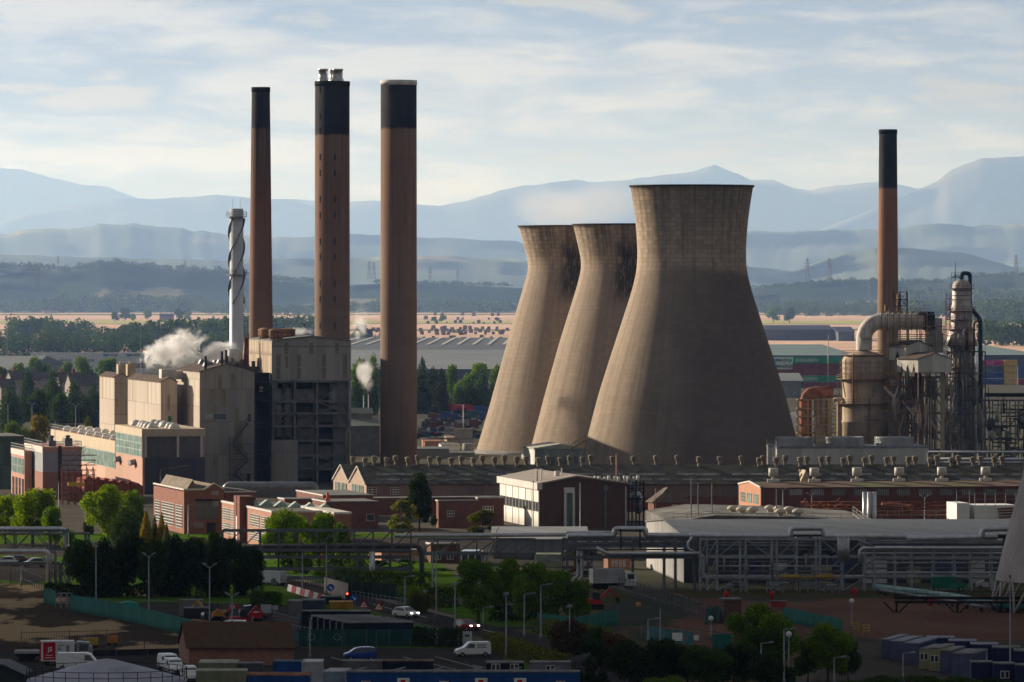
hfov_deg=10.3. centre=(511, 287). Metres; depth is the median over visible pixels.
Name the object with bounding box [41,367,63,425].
conifer tree
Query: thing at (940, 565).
door
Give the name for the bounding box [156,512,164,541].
conifer tree
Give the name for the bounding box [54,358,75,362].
shipping container
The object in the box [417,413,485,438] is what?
scrap heap
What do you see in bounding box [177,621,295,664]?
brick shed
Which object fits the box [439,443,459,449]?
yard building
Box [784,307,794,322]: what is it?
broadleaf tree
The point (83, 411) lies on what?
conifer tree
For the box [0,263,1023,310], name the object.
wooded hill
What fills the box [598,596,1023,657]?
red yard
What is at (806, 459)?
roof ventilator
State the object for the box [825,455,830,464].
roof ventilator
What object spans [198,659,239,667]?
site cabin
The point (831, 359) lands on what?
shipping container
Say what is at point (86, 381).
house
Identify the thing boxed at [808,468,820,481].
roof fan
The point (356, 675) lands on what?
site cabin
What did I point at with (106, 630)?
fence
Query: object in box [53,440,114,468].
window
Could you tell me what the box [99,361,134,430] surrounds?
boiler block
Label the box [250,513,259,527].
window
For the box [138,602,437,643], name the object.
compound yard
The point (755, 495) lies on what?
window
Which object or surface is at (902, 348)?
enclosure
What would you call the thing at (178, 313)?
broadleaf tree
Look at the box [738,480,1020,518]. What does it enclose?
brick block
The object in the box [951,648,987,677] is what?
site cabin
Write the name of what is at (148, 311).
broadleaf tree
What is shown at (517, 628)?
access road
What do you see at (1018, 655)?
site cabin
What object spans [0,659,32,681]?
barn
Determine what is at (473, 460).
roof ventilator
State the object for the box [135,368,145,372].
shipping container
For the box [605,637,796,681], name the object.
grass
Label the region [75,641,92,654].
parked lorry
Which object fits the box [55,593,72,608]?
wire cage
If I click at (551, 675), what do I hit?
site cabin
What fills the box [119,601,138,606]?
tarpaulin heap
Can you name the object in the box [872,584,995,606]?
ground pipe
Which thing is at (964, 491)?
window
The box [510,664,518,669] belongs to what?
window
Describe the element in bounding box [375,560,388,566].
broadleaf tree
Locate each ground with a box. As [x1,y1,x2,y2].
[0,311,1023,681]
[0,486,644,534]
[0,583,188,650]
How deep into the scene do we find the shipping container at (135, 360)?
3050.00 m
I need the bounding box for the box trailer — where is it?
[39,640,74,665]
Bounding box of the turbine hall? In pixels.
[51,419,205,493]
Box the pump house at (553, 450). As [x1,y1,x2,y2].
[522,442,587,463]
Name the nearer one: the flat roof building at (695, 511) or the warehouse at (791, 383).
the flat roof building at (695, 511)
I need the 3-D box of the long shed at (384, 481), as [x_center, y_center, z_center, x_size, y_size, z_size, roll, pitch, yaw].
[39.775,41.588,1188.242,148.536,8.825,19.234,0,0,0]
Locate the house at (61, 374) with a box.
[57,369,81,391]
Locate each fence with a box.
[0,568,43,590]
[21,628,179,649]
[293,629,458,649]
[293,631,297,645]
[298,629,411,645]
[324,563,349,580]
[341,580,405,600]
[618,576,709,619]
[629,620,789,658]
[645,625,693,644]
[705,605,719,623]
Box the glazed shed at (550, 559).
[536,553,560,566]
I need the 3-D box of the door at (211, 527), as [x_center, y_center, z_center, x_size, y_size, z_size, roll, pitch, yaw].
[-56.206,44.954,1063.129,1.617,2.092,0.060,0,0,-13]
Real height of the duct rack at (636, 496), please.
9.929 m
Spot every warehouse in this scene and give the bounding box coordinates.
[0,356,63,371]
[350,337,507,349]
[351,350,504,379]
[645,519,1010,582]
[763,325,833,340]
[769,344,848,369]
[779,373,802,397]
[832,327,854,340]
[922,341,1023,374]
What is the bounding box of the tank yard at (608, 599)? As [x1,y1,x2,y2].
[559,590,1023,606]
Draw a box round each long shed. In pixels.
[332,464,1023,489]
[348,466,1023,509]
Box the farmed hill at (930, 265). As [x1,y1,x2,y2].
[0,247,1023,287]
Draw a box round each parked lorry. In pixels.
[14,639,68,660]
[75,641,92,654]
[439,412,458,421]
[467,411,484,420]
[473,406,488,414]
[581,569,588,584]
[589,568,636,588]
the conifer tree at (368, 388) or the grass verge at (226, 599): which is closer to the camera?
the grass verge at (226, 599)
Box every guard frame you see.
[852,622,858,631]
[862,624,869,633]
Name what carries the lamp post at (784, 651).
on the grass at (642, 643)
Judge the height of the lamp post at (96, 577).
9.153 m
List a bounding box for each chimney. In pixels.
[249,87,272,337]
[315,69,349,463]
[380,80,416,463]
[877,129,897,435]
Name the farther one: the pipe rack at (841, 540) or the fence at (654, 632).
the pipe rack at (841, 540)
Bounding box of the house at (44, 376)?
[33,368,52,394]
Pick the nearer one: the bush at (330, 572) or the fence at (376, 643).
the fence at (376, 643)
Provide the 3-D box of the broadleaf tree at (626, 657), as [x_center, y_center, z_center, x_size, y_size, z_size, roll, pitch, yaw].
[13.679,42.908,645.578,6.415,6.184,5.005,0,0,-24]
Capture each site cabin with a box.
[179,599,202,615]
[184,607,208,619]
[196,668,247,681]
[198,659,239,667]
[237,662,263,671]
[246,672,310,681]
[273,659,303,671]
[288,599,302,618]
[302,598,325,609]
[302,610,370,628]
[302,659,323,681]
[311,614,373,628]
[317,616,381,628]
[320,595,341,609]
[323,617,388,628]
[323,668,350,681]
[329,600,352,609]
[329,618,397,628]
[335,619,404,628]
[342,620,412,637]
[342,659,382,669]
[346,667,385,681]
[382,659,433,669]
[385,667,424,681]
[424,667,463,681]
[463,667,501,681]
[486,661,523,669]
[502,667,540,681]
[530,660,570,669]
[541,667,579,681]
[881,634,907,658]
[890,635,921,660]
[904,637,936,664]
[919,644,939,668]
[927,635,954,643]
[929,643,954,671]
[940,646,965,673]
[948,639,976,647]
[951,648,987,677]
[969,660,992,680]
[970,642,998,659]
[992,645,1020,661]
[992,662,1014,680]
[1013,648,1023,662]
[1014,663,1023,681]
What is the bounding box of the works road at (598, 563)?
[0,537,617,585]
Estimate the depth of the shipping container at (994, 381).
2700.00 m
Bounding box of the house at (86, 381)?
[64,369,99,402]
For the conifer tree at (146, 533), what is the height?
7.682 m
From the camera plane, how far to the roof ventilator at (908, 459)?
1187.89 m
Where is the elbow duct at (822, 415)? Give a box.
[796,335,836,443]
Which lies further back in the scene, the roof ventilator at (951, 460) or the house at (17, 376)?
the house at (17, 376)
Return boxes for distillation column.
[945,262,985,457]
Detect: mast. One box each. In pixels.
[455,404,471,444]
[607,455,641,491]
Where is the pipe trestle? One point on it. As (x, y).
(1001, 603)
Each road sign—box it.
[261,604,270,612]
[327,584,333,594]
[350,594,357,601]
[359,600,367,609]
[374,602,383,612]
[456,620,461,640]
[672,633,681,642]
[682,635,687,644]
[694,635,698,643]
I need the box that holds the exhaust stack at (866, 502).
[862,492,875,518]
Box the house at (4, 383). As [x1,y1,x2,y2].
[0,375,16,411]
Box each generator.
[87,638,97,647]
[98,636,117,644]
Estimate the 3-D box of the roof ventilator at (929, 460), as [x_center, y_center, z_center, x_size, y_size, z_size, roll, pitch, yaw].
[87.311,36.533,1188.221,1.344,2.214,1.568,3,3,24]
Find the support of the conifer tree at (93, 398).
on the ground at (642, 571)
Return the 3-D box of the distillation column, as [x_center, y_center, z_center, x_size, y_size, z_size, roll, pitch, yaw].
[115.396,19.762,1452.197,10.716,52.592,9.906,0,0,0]
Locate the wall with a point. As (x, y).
(341, 588)
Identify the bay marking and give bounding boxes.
[324,656,480,669]
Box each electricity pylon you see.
[366,261,371,278]
[370,262,376,278]
[803,258,811,277]
[825,258,833,280]
[1013,255,1018,276]
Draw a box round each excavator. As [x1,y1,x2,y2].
[191,600,225,620]
[192,609,228,620]
[223,603,262,621]
[228,606,267,621]
[586,589,619,608]
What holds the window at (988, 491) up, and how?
in the brick block at (794, 494)
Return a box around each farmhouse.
[42,307,58,312]
[159,312,173,319]
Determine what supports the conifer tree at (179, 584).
on the grass verge at (226, 599)
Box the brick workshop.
[153,474,224,533]
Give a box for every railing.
[286,573,318,586]
[355,591,376,601]
[379,595,408,605]
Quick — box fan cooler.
[766,435,928,463]
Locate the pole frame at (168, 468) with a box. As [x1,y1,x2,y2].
[160,465,186,482]
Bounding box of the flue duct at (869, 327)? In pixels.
[856,309,942,444]
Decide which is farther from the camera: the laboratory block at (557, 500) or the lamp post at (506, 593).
the laboratory block at (557, 500)
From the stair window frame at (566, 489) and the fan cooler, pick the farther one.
the fan cooler
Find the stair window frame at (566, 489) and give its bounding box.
[564,487,574,525]
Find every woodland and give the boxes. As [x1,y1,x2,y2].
[0,314,248,355]
[273,312,379,337]
[975,318,1023,345]
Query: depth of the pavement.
830.48 m
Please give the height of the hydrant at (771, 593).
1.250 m
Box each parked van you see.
[56,652,96,668]
[157,653,176,668]
[163,657,182,673]
[180,665,196,680]
[258,570,286,585]
[454,641,490,656]
[931,576,965,590]
[975,579,1003,588]
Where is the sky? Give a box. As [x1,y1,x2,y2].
[0,0,1023,205]
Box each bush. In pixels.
[189,536,205,542]
[231,573,264,595]
[309,566,329,581]
[328,571,350,580]
[406,589,434,612]
[643,675,684,681]
[861,674,895,681]
[895,674,940,681]
[936,676,982,681]
[979,677,1016,681]
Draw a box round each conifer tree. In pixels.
[0,385,27,432]
[16,367,35,421]
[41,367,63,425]
[65,379,87,427]
[73,395,99,427]
[86,536,123,597]
[87,383,99,427]
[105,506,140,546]
[140,510,153,542]
[151,515,157,540]
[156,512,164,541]
[158,533,193,596]
[162,523,169,543]
[197,531,230,596]
[351,378,365,407]
[357,371,379,414]
[365,352,379,405]
[402,472,437,531]
[417,356,428,405]
[417,371,432,413]
[422,366,437,410]
[432,368,451,413]
[450,387,469,412]
[464,383,484,412]
[470,371,492,410]
[484,380,495,406]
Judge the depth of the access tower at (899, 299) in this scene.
1547.17 m
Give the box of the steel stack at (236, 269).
[226,209,246,348]
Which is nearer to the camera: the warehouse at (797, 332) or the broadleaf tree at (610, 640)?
the broadleaf tree at (610, 640)
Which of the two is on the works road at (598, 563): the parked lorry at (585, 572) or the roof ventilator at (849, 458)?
the parked lorry at (585, 572)
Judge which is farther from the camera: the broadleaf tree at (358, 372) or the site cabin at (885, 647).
the broadleaf tree at (358, 372)
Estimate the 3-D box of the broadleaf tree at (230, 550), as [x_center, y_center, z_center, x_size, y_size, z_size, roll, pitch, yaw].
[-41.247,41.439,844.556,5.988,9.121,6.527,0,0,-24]
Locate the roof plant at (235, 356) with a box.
[226,333,258,371]
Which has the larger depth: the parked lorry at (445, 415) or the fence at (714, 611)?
the parked lorry at (445, 415)
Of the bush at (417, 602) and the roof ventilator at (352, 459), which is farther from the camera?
the roof ventilator at (352, 459)
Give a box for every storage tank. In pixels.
[26,659,186,681]
[790,412,813,443]
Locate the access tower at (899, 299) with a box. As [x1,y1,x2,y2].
[884,287,907,427]
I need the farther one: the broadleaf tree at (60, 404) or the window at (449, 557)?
the broadleaf tree at (60, 404)
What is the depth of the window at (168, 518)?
1078.53 m
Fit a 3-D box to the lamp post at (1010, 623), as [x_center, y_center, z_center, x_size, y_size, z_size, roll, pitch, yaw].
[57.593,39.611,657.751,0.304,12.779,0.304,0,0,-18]
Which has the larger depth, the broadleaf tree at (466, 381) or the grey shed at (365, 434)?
the broadleaf tree at (466, 381)
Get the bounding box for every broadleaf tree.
[0,366,6,378]
[0,494,17,543]
[3,419,30,448]
[9,362,24,370]
[9,487,56,546]
[25,388,48,422]
[28,355,50,371]
[29,414,50,442]
[41,505,62,546]
[48,390,70,429]
[60,530,76,568]
[61,360,72,371]
[62,539,98,594]
[75,356,93,372]
[78,484,131,540]
[84,415,92,426]
[94,357,116,374]
[97,370,104,401]
[110,312,119,321]
[114,533,145,594]
[119,307,130,320]
[124,489,144,527]
[130,313,135,321]
[135,539,169,596]
[143,308,151,319]
[174,308,184,318]
[176,538,215,596]
[184,311,191,320]
[206,530,219,556]
[212,536,255,596]
[237,547,266,595]
[258,508,298,570]
[280,554,293,570]
[285,513,306,562]
[298,511,337,566]
[331,522,351,565]
[346,553,363,566]
[350,333,358,337]
[351,356,366,395]
[355,324,372,337]
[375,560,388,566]
[386,499,418,533]
[397,559,414,570]
[433,568,451,570]
[445,364,458,402]
[453,375,474,396]
[455,557,500,620]
[463,363,488,398]
[467,509,495,532]
[483,557,520,614]
[487,364,500,385]
[510,573,538,624]
[519,561,551,611]
[536,568,572,614]
[547,616,586,656]
[563,578,591,616]
[585,626,605,668]
[601,632,629,676]
[608,639,653,681]
[644,637,692,681]
[677,644,733,681]
[717,643,753,681]
[724,602,772,648]
[746,626,787,663]
[749,653,784,681]
[758,611,802,660]
[766,306,779,321]
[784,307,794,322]
[794,639,819,681]
[804,622,855,681]
[837,640,862,680]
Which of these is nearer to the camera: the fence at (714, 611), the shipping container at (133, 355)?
the fence at (714, 611)
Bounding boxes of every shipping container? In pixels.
[30,352,52,357]
[53,352,75,357]
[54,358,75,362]
[76,352,98,357]
[79,358,98,362]
[88,363,97,367]
[99,352,122,357]
[99,358,121,362]
[122,352,145,357]
[122,358,145,362]
[123,363,145,367]
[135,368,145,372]
[773,357,791,362]
[775,363,791,368]
[777,369,791,372]
[792,357,818,362]
[792,363,818,368]
[792,369,818,375]
[801,376,818,381]
[801,382,818,387]
[819,357,842,362]
[819,363,841,368]
[819,369,841,375]
[819,376,841,381]
[819,382,841,387]
[983,360,1003,365]
[983,366,1003,371]
[983,373,1003,377]
[983,379,1003,384]
[1004,360,1016,365]
[1004,366,1016,371]
[1004,372,1016,377]
[1004,379,1016,384]
[1018,366,1023,371]
[1018,372,1023,377]
[1018,379,1023,383]
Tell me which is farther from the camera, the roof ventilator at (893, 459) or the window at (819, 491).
the roof ventilator at (893, 459)
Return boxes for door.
[196,501,217,519]
[207,523,215,533]
[708,566,714,582]
[741,560,761,582]
[773,560,786,582]
[811,567,833,582]
[832,558,845,582]
[866,559,886,582]
[907,566,920,582]
[939,560,961,580]
[973,560,984,582]
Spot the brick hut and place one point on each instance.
(728, 606)
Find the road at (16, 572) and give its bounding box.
[0,557,65,583]
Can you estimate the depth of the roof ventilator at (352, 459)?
1207.87 m
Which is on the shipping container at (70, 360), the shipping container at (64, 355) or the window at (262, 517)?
the shipping container at (64, 355)
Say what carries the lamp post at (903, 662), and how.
on the cabin yard at (873, 663)
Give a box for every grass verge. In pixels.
[85,596,443,634]
[311,645,498,648]
[502,657,529,669]
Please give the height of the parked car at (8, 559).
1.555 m
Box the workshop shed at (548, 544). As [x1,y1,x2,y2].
[491,526,587,558]
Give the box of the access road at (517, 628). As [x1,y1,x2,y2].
[503,627,544,629]
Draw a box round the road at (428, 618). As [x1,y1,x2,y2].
[264,580,627,681]
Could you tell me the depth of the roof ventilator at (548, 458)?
1207.90 m
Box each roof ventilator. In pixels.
[350,456,355,464]
[362,457,367,466]
[371,455,377,464]
[384,457,389,466]
[393,455,398,464]
[405,457,410,466]
[415,455,420,464]
[427,456,432,466]
[436,456,441,464]
[448,457,454,466]
[458,455,464,464]
[470,457,476,466]
[479,455,484,464]
[491,456,497,466]
[501,455,507,464]
[513,456,519,466]
[523,456,528,464]
[535,457,540,466]
[545,455,550,464]
[557,457,563,466]
[567,455,572,464]
[580,456,585,466]
[588,455,593,464]
[610,456,615,464]
[630,455,636,464]
[653,455,658,464]
[674,455,680,464]
[696,456,701,466]
[717,456,722,464]
[739,455,744,464]
[756,457,761,466]
[760,455,766,464]
[773,457,778,466]
[782,455,788,464]
[797,456,802,466]
[804,456,809,464]
[818,456,823,466]
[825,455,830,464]
[840,457,846,466]
[846,455,852,464]
[861,457,867,466]
[868,455,874,464]
[884,456,889,466]
[891,456,896,464]
[905,456,911,466]
[912,455,917,464]
[927,457,932,466]
[934,455,940,464]
[948,457,954,466]
[955,455,961,464]
[969,456,975,466]
[978,456,983,464]
[991,456,997,466]
[999,455,1005,464]
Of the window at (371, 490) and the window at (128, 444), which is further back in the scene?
the window at (128, 444)
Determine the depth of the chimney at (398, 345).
1445.99 m
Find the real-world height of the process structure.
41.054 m
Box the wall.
[324,577,347,597]
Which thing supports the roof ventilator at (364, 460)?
on the long shed at (384, 481)
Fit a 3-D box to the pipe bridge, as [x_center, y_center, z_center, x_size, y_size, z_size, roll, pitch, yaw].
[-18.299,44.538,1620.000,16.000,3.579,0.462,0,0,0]
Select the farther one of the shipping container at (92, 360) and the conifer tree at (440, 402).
the shipping container at (92, 360)
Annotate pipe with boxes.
[223,482,318,496]
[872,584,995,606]
[879,589,987,611]
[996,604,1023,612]
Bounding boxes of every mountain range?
[0,165,920,242]
[0,168,135,221]
[819,156,1023,229]
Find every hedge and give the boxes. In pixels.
[44,581,175,596]
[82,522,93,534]
[249,589,282,606]
[286,602,415,627]
[293,559,313,573]
[308,553,368,565]
[334,568,434,589]
[395,584,435,605]
[411,626,436,646]
[426,585,460,607]
[437,627,463,647]
[482,630,572,669]
[488,604,539,621]
[527,617,614,638]
[774,666,797,681]
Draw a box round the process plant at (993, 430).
[983,387,1023,457]
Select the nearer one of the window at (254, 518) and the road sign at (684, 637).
the road sign at (684, 637)
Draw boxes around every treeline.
[0,293,877,315]
[750,285,1023,322]
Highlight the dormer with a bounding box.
[799,469,809,480]
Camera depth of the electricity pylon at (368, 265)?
10598.75 m
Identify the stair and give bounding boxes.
[571,435,586,463]
[852,506,868,518]
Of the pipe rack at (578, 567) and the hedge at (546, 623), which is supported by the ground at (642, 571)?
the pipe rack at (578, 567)
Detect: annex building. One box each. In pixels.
[0,433,24,488]
[11,442,31,495]
[24,435,81,498]
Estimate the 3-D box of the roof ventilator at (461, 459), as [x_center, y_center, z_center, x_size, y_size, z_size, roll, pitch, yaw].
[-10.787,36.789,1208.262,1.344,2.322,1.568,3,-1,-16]
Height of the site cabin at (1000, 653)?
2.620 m
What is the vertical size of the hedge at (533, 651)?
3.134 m
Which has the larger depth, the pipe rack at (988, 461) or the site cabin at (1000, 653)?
the pipe rack at (988, 461)
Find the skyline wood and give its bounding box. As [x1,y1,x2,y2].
[0,258,1023,290]
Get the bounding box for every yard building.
[417,446,449,458]
[421,439,441,445]
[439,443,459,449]
[444,435,454,441]
[449,450,474,456]
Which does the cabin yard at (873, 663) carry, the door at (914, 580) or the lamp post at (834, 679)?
the lamp post at (834, 679)
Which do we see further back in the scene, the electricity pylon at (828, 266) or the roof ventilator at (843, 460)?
the electricity pylon at (828, 266)
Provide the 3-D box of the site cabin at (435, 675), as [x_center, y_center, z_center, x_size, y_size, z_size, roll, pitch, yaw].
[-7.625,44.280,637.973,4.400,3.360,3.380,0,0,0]
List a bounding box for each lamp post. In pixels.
[95,542,96,598]
[142,552,154,609]
[187,503,195,536]
[202,563,216,620]
[225,592,238,620]
[302,550,311,587]
[309,618,310,658]
[325,542,326,594]
[404,575,414,605]
[432,551,442,585]
[435,549,446,618]
[452,582,457,628]
[482,606,493,626]
[503,592,508,658]
[523,592,535,638]
[533,481,533,525]
[540,583,551,641]
[567,604,571,658]
[580,481,580,525]
[647,617,659,643]
[659,606,661,640]
[708,616,713,640]
[760,641,773,653]
[783,627,796,681]
[786,631,791,666]
[833,656,846,681]
[849,598,853,629]
[902,651,915,679]
[1009,575,1010,661]
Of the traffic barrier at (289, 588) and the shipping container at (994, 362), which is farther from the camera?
the shipping container at (994, 362)
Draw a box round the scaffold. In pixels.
[59,446,96,504]
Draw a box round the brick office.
[221,495,330,543]
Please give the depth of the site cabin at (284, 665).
658.51 m
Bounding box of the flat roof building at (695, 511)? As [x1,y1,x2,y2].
[645,478,882,526]
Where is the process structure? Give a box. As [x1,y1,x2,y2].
[883,307,957,457]
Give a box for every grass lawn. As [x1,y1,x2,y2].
[0,533,459,596]
[433,605,560,626]
[515,625,563,639]
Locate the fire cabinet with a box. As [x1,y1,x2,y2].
[770,600,786,609]
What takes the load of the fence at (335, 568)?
on the grass lawn at (447, 578)
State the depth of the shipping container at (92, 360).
3049.95 m
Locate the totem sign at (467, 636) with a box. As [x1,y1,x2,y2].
[463,631,471,644]
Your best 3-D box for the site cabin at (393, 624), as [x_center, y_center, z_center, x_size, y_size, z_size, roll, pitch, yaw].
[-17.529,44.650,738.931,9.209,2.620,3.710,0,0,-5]
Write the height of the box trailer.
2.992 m
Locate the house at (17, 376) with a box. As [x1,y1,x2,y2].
[5,367,40,396]
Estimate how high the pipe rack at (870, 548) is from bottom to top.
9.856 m
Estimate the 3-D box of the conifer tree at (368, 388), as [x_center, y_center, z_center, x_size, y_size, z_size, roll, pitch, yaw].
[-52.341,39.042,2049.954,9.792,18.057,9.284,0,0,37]
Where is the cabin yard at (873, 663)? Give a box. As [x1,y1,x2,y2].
[811,640,1023,681]
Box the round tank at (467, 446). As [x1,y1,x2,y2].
[462,443,473,449]
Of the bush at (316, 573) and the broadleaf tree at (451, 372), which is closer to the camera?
the bush at (316, 573)
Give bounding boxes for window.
[11,456,23,473]
[12,476,13,493]
[15,477,17,494]
[19,478,20,495]
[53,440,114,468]
[79,644,87,650]
[115,432,141,456]
[147,436,199,456]
[155,499,159,510]
[155,510,159,522]
[161,501,173,513]
[162,512,173,525]
[175,504,181,515]
[175,515,181,527]
[194,522,203,527]
[222,507,229,520]
[222,522,229,534]
[230,509,233,521]
[230,524,233,535]
[247,413,251,421]
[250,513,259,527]
[250,528,258,541]
[261,516,269,528]
[335,481,338,489]
[339,482,342,489]
[366,514,374,520]
[368,487,376,494]
[390,487,398,494]
[447,510,454,516]
[447,555,453,559]
[483,506,493,512]
[491,664,499,669]
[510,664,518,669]
[522,499,524,508]
[537,555,559,561]
[546,665,554,669]
[567,493,571,525]
[583,570,588,574]
[628,574,633,578]
[740,491,744,501]
[747,493,751,502]
[754,494,757,503]
[789,489,801,494]
[811,489,823,494]
[832,489,845,494]
[854,489,866,494]
[876,489,888,494]
[897,489,909,494]
[919,489,931,494]
[920,653,927,659]
[930,655,938,661]
[940,489,953,494]
[962,489,974,494]
[984,489,996,494]
[1000,671,1008,677]
[1005,489,1017,494]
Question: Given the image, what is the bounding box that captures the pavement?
[296,580,453,617]
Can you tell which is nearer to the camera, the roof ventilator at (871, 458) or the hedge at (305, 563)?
the hedge at (305, 563)
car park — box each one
[0,651,525,681]
[294,642,517,650]
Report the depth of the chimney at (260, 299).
1422.76 m
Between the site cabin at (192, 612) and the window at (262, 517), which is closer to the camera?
the site cabin at (192, 612)
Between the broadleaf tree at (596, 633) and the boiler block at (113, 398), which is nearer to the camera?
the broadleaf tree at (596, 633)
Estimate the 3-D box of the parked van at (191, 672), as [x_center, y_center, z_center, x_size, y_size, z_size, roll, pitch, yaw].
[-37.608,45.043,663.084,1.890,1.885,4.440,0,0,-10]
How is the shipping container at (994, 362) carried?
on the shipping container at (994, 368)
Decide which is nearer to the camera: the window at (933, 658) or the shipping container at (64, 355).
the window at (933, 658)
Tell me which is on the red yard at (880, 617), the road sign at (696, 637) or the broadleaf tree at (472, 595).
the road sign at (696, 637)
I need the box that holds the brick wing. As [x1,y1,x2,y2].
[221,486,256,501]
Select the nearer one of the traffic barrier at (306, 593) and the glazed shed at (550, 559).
the traffic barrier at (306, 593)
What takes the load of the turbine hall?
on the yard ground at (72, 516)
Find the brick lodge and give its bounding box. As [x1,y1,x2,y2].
[645,487,690,509]
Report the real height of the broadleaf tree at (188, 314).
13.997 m
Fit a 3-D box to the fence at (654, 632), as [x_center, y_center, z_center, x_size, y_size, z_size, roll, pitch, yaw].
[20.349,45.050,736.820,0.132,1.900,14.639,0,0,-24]
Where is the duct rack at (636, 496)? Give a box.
[594,475,643,525]
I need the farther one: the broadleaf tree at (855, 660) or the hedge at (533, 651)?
the hedge at (533, 651)
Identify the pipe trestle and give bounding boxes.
[883,591,1023,612]
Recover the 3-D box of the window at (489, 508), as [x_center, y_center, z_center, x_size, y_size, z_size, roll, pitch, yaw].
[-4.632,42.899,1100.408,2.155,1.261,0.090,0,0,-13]
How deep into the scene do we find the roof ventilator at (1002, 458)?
1207.83 m
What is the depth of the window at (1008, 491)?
1128.64 m
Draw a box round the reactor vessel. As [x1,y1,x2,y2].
[833,350,891,443]
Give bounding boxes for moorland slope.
[0,223,1023,270]
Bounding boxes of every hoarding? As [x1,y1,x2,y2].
[43,587,55,605]
[70,594,194,633]
[537,609,617,630]
[712,633,731,650]
[784,607,842,633]
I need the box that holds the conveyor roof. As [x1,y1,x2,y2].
[70,475,142,501]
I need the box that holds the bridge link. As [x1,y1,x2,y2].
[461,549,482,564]
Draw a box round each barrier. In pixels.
[93,647,178,655]
[273,604,298,625]
[287,584,292,591]
[291,586,296,592]
[295,587,300,594]
[300,588,304,595]
[304,589,309,596]
[308,591,313,597]
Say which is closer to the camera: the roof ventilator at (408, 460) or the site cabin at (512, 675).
the site cabin at (512, 675)
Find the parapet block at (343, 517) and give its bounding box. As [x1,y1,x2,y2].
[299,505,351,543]
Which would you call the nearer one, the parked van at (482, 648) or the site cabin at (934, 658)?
the site cabin at (934, 658)
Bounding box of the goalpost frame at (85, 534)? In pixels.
[73,532,89,545]
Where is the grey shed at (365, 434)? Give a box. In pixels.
[350,408,379,455]
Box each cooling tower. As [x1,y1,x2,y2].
[474,225,580,454]
[521,223,636,458]
[586,184,795,463]
[988,470,1023,612]
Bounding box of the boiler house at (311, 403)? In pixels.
[243,328,350,482]
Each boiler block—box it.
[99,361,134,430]
[127,369,182,423]
[176,350,255,485]
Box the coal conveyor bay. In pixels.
[254,372,271,481]
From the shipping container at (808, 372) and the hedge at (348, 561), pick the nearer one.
the hedge at (348, 561)
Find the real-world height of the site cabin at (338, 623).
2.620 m
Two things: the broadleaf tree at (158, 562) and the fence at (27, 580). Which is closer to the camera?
the broadleaf tree at (158, 562)
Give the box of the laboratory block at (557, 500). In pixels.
[497,468,629,527]
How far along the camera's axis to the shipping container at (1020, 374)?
2702.00 m
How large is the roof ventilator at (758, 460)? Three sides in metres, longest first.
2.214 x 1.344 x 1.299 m
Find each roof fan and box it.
[767,468,779,481]
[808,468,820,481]
[851,467,862,481]
[893,467,904,481]
[936,467,947,480]
[979,467,991,480]
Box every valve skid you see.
[725,579,741,592]
[731,574,747,592]
[766,574,782,592]
[799,571,815,592]
[823,579,839,592]
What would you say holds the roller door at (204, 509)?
in the brick workshop
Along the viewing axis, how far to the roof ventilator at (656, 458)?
1207.83 m
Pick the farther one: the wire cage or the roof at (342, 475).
the roof at (342, 475)
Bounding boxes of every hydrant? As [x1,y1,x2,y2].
[769,591,774,598]
[852,588,856,595]
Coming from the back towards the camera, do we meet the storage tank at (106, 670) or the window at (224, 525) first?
the window at (224, 525)
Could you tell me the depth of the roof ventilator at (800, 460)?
1187.83 m
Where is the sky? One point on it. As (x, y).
(141, 99)
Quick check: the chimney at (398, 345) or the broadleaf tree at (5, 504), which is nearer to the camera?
the broadleaf tree at (5, 504)
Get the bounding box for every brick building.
[277,497,323,504]
[296,490,373,499]
[312,492,378,528]
[373,496,498,514]
[375,548,424,561]
[426,542,460,562]
[435,500,478,527]
[475,497,504,525]
[604,559,629,568]
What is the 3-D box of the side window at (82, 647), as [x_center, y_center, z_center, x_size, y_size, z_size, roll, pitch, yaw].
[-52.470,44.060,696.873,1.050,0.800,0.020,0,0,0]
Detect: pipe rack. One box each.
[0,526,72,585]
[221,529,565,582]
[417,527,535,575]
[562,538,607,587]
[565,526,995,588]
[687,526,997,589]
[800,498,946,518]
[856,526,1008,590]
[926,451,1023,463]
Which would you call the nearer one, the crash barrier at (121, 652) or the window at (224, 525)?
the crash barrier at (121, 652)
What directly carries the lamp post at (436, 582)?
on the road at (428, 618)
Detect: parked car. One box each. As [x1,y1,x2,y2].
[0,556,17,565]
[14,555,27,561]
[24,557,45,566]
[343,646,376,658]
[392,606,419,617]
[453,619,479,630]
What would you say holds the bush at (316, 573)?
on the grass lawn at (447, 578)
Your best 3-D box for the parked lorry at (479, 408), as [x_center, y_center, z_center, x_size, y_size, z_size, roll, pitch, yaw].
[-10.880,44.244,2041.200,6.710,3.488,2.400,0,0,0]
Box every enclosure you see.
[889,340,932,456]
[896,352,952,456]
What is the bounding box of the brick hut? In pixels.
[719,597,742,622]
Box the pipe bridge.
[420,438,475,445]
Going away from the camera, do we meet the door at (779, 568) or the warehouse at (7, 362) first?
the door at (779, 568)

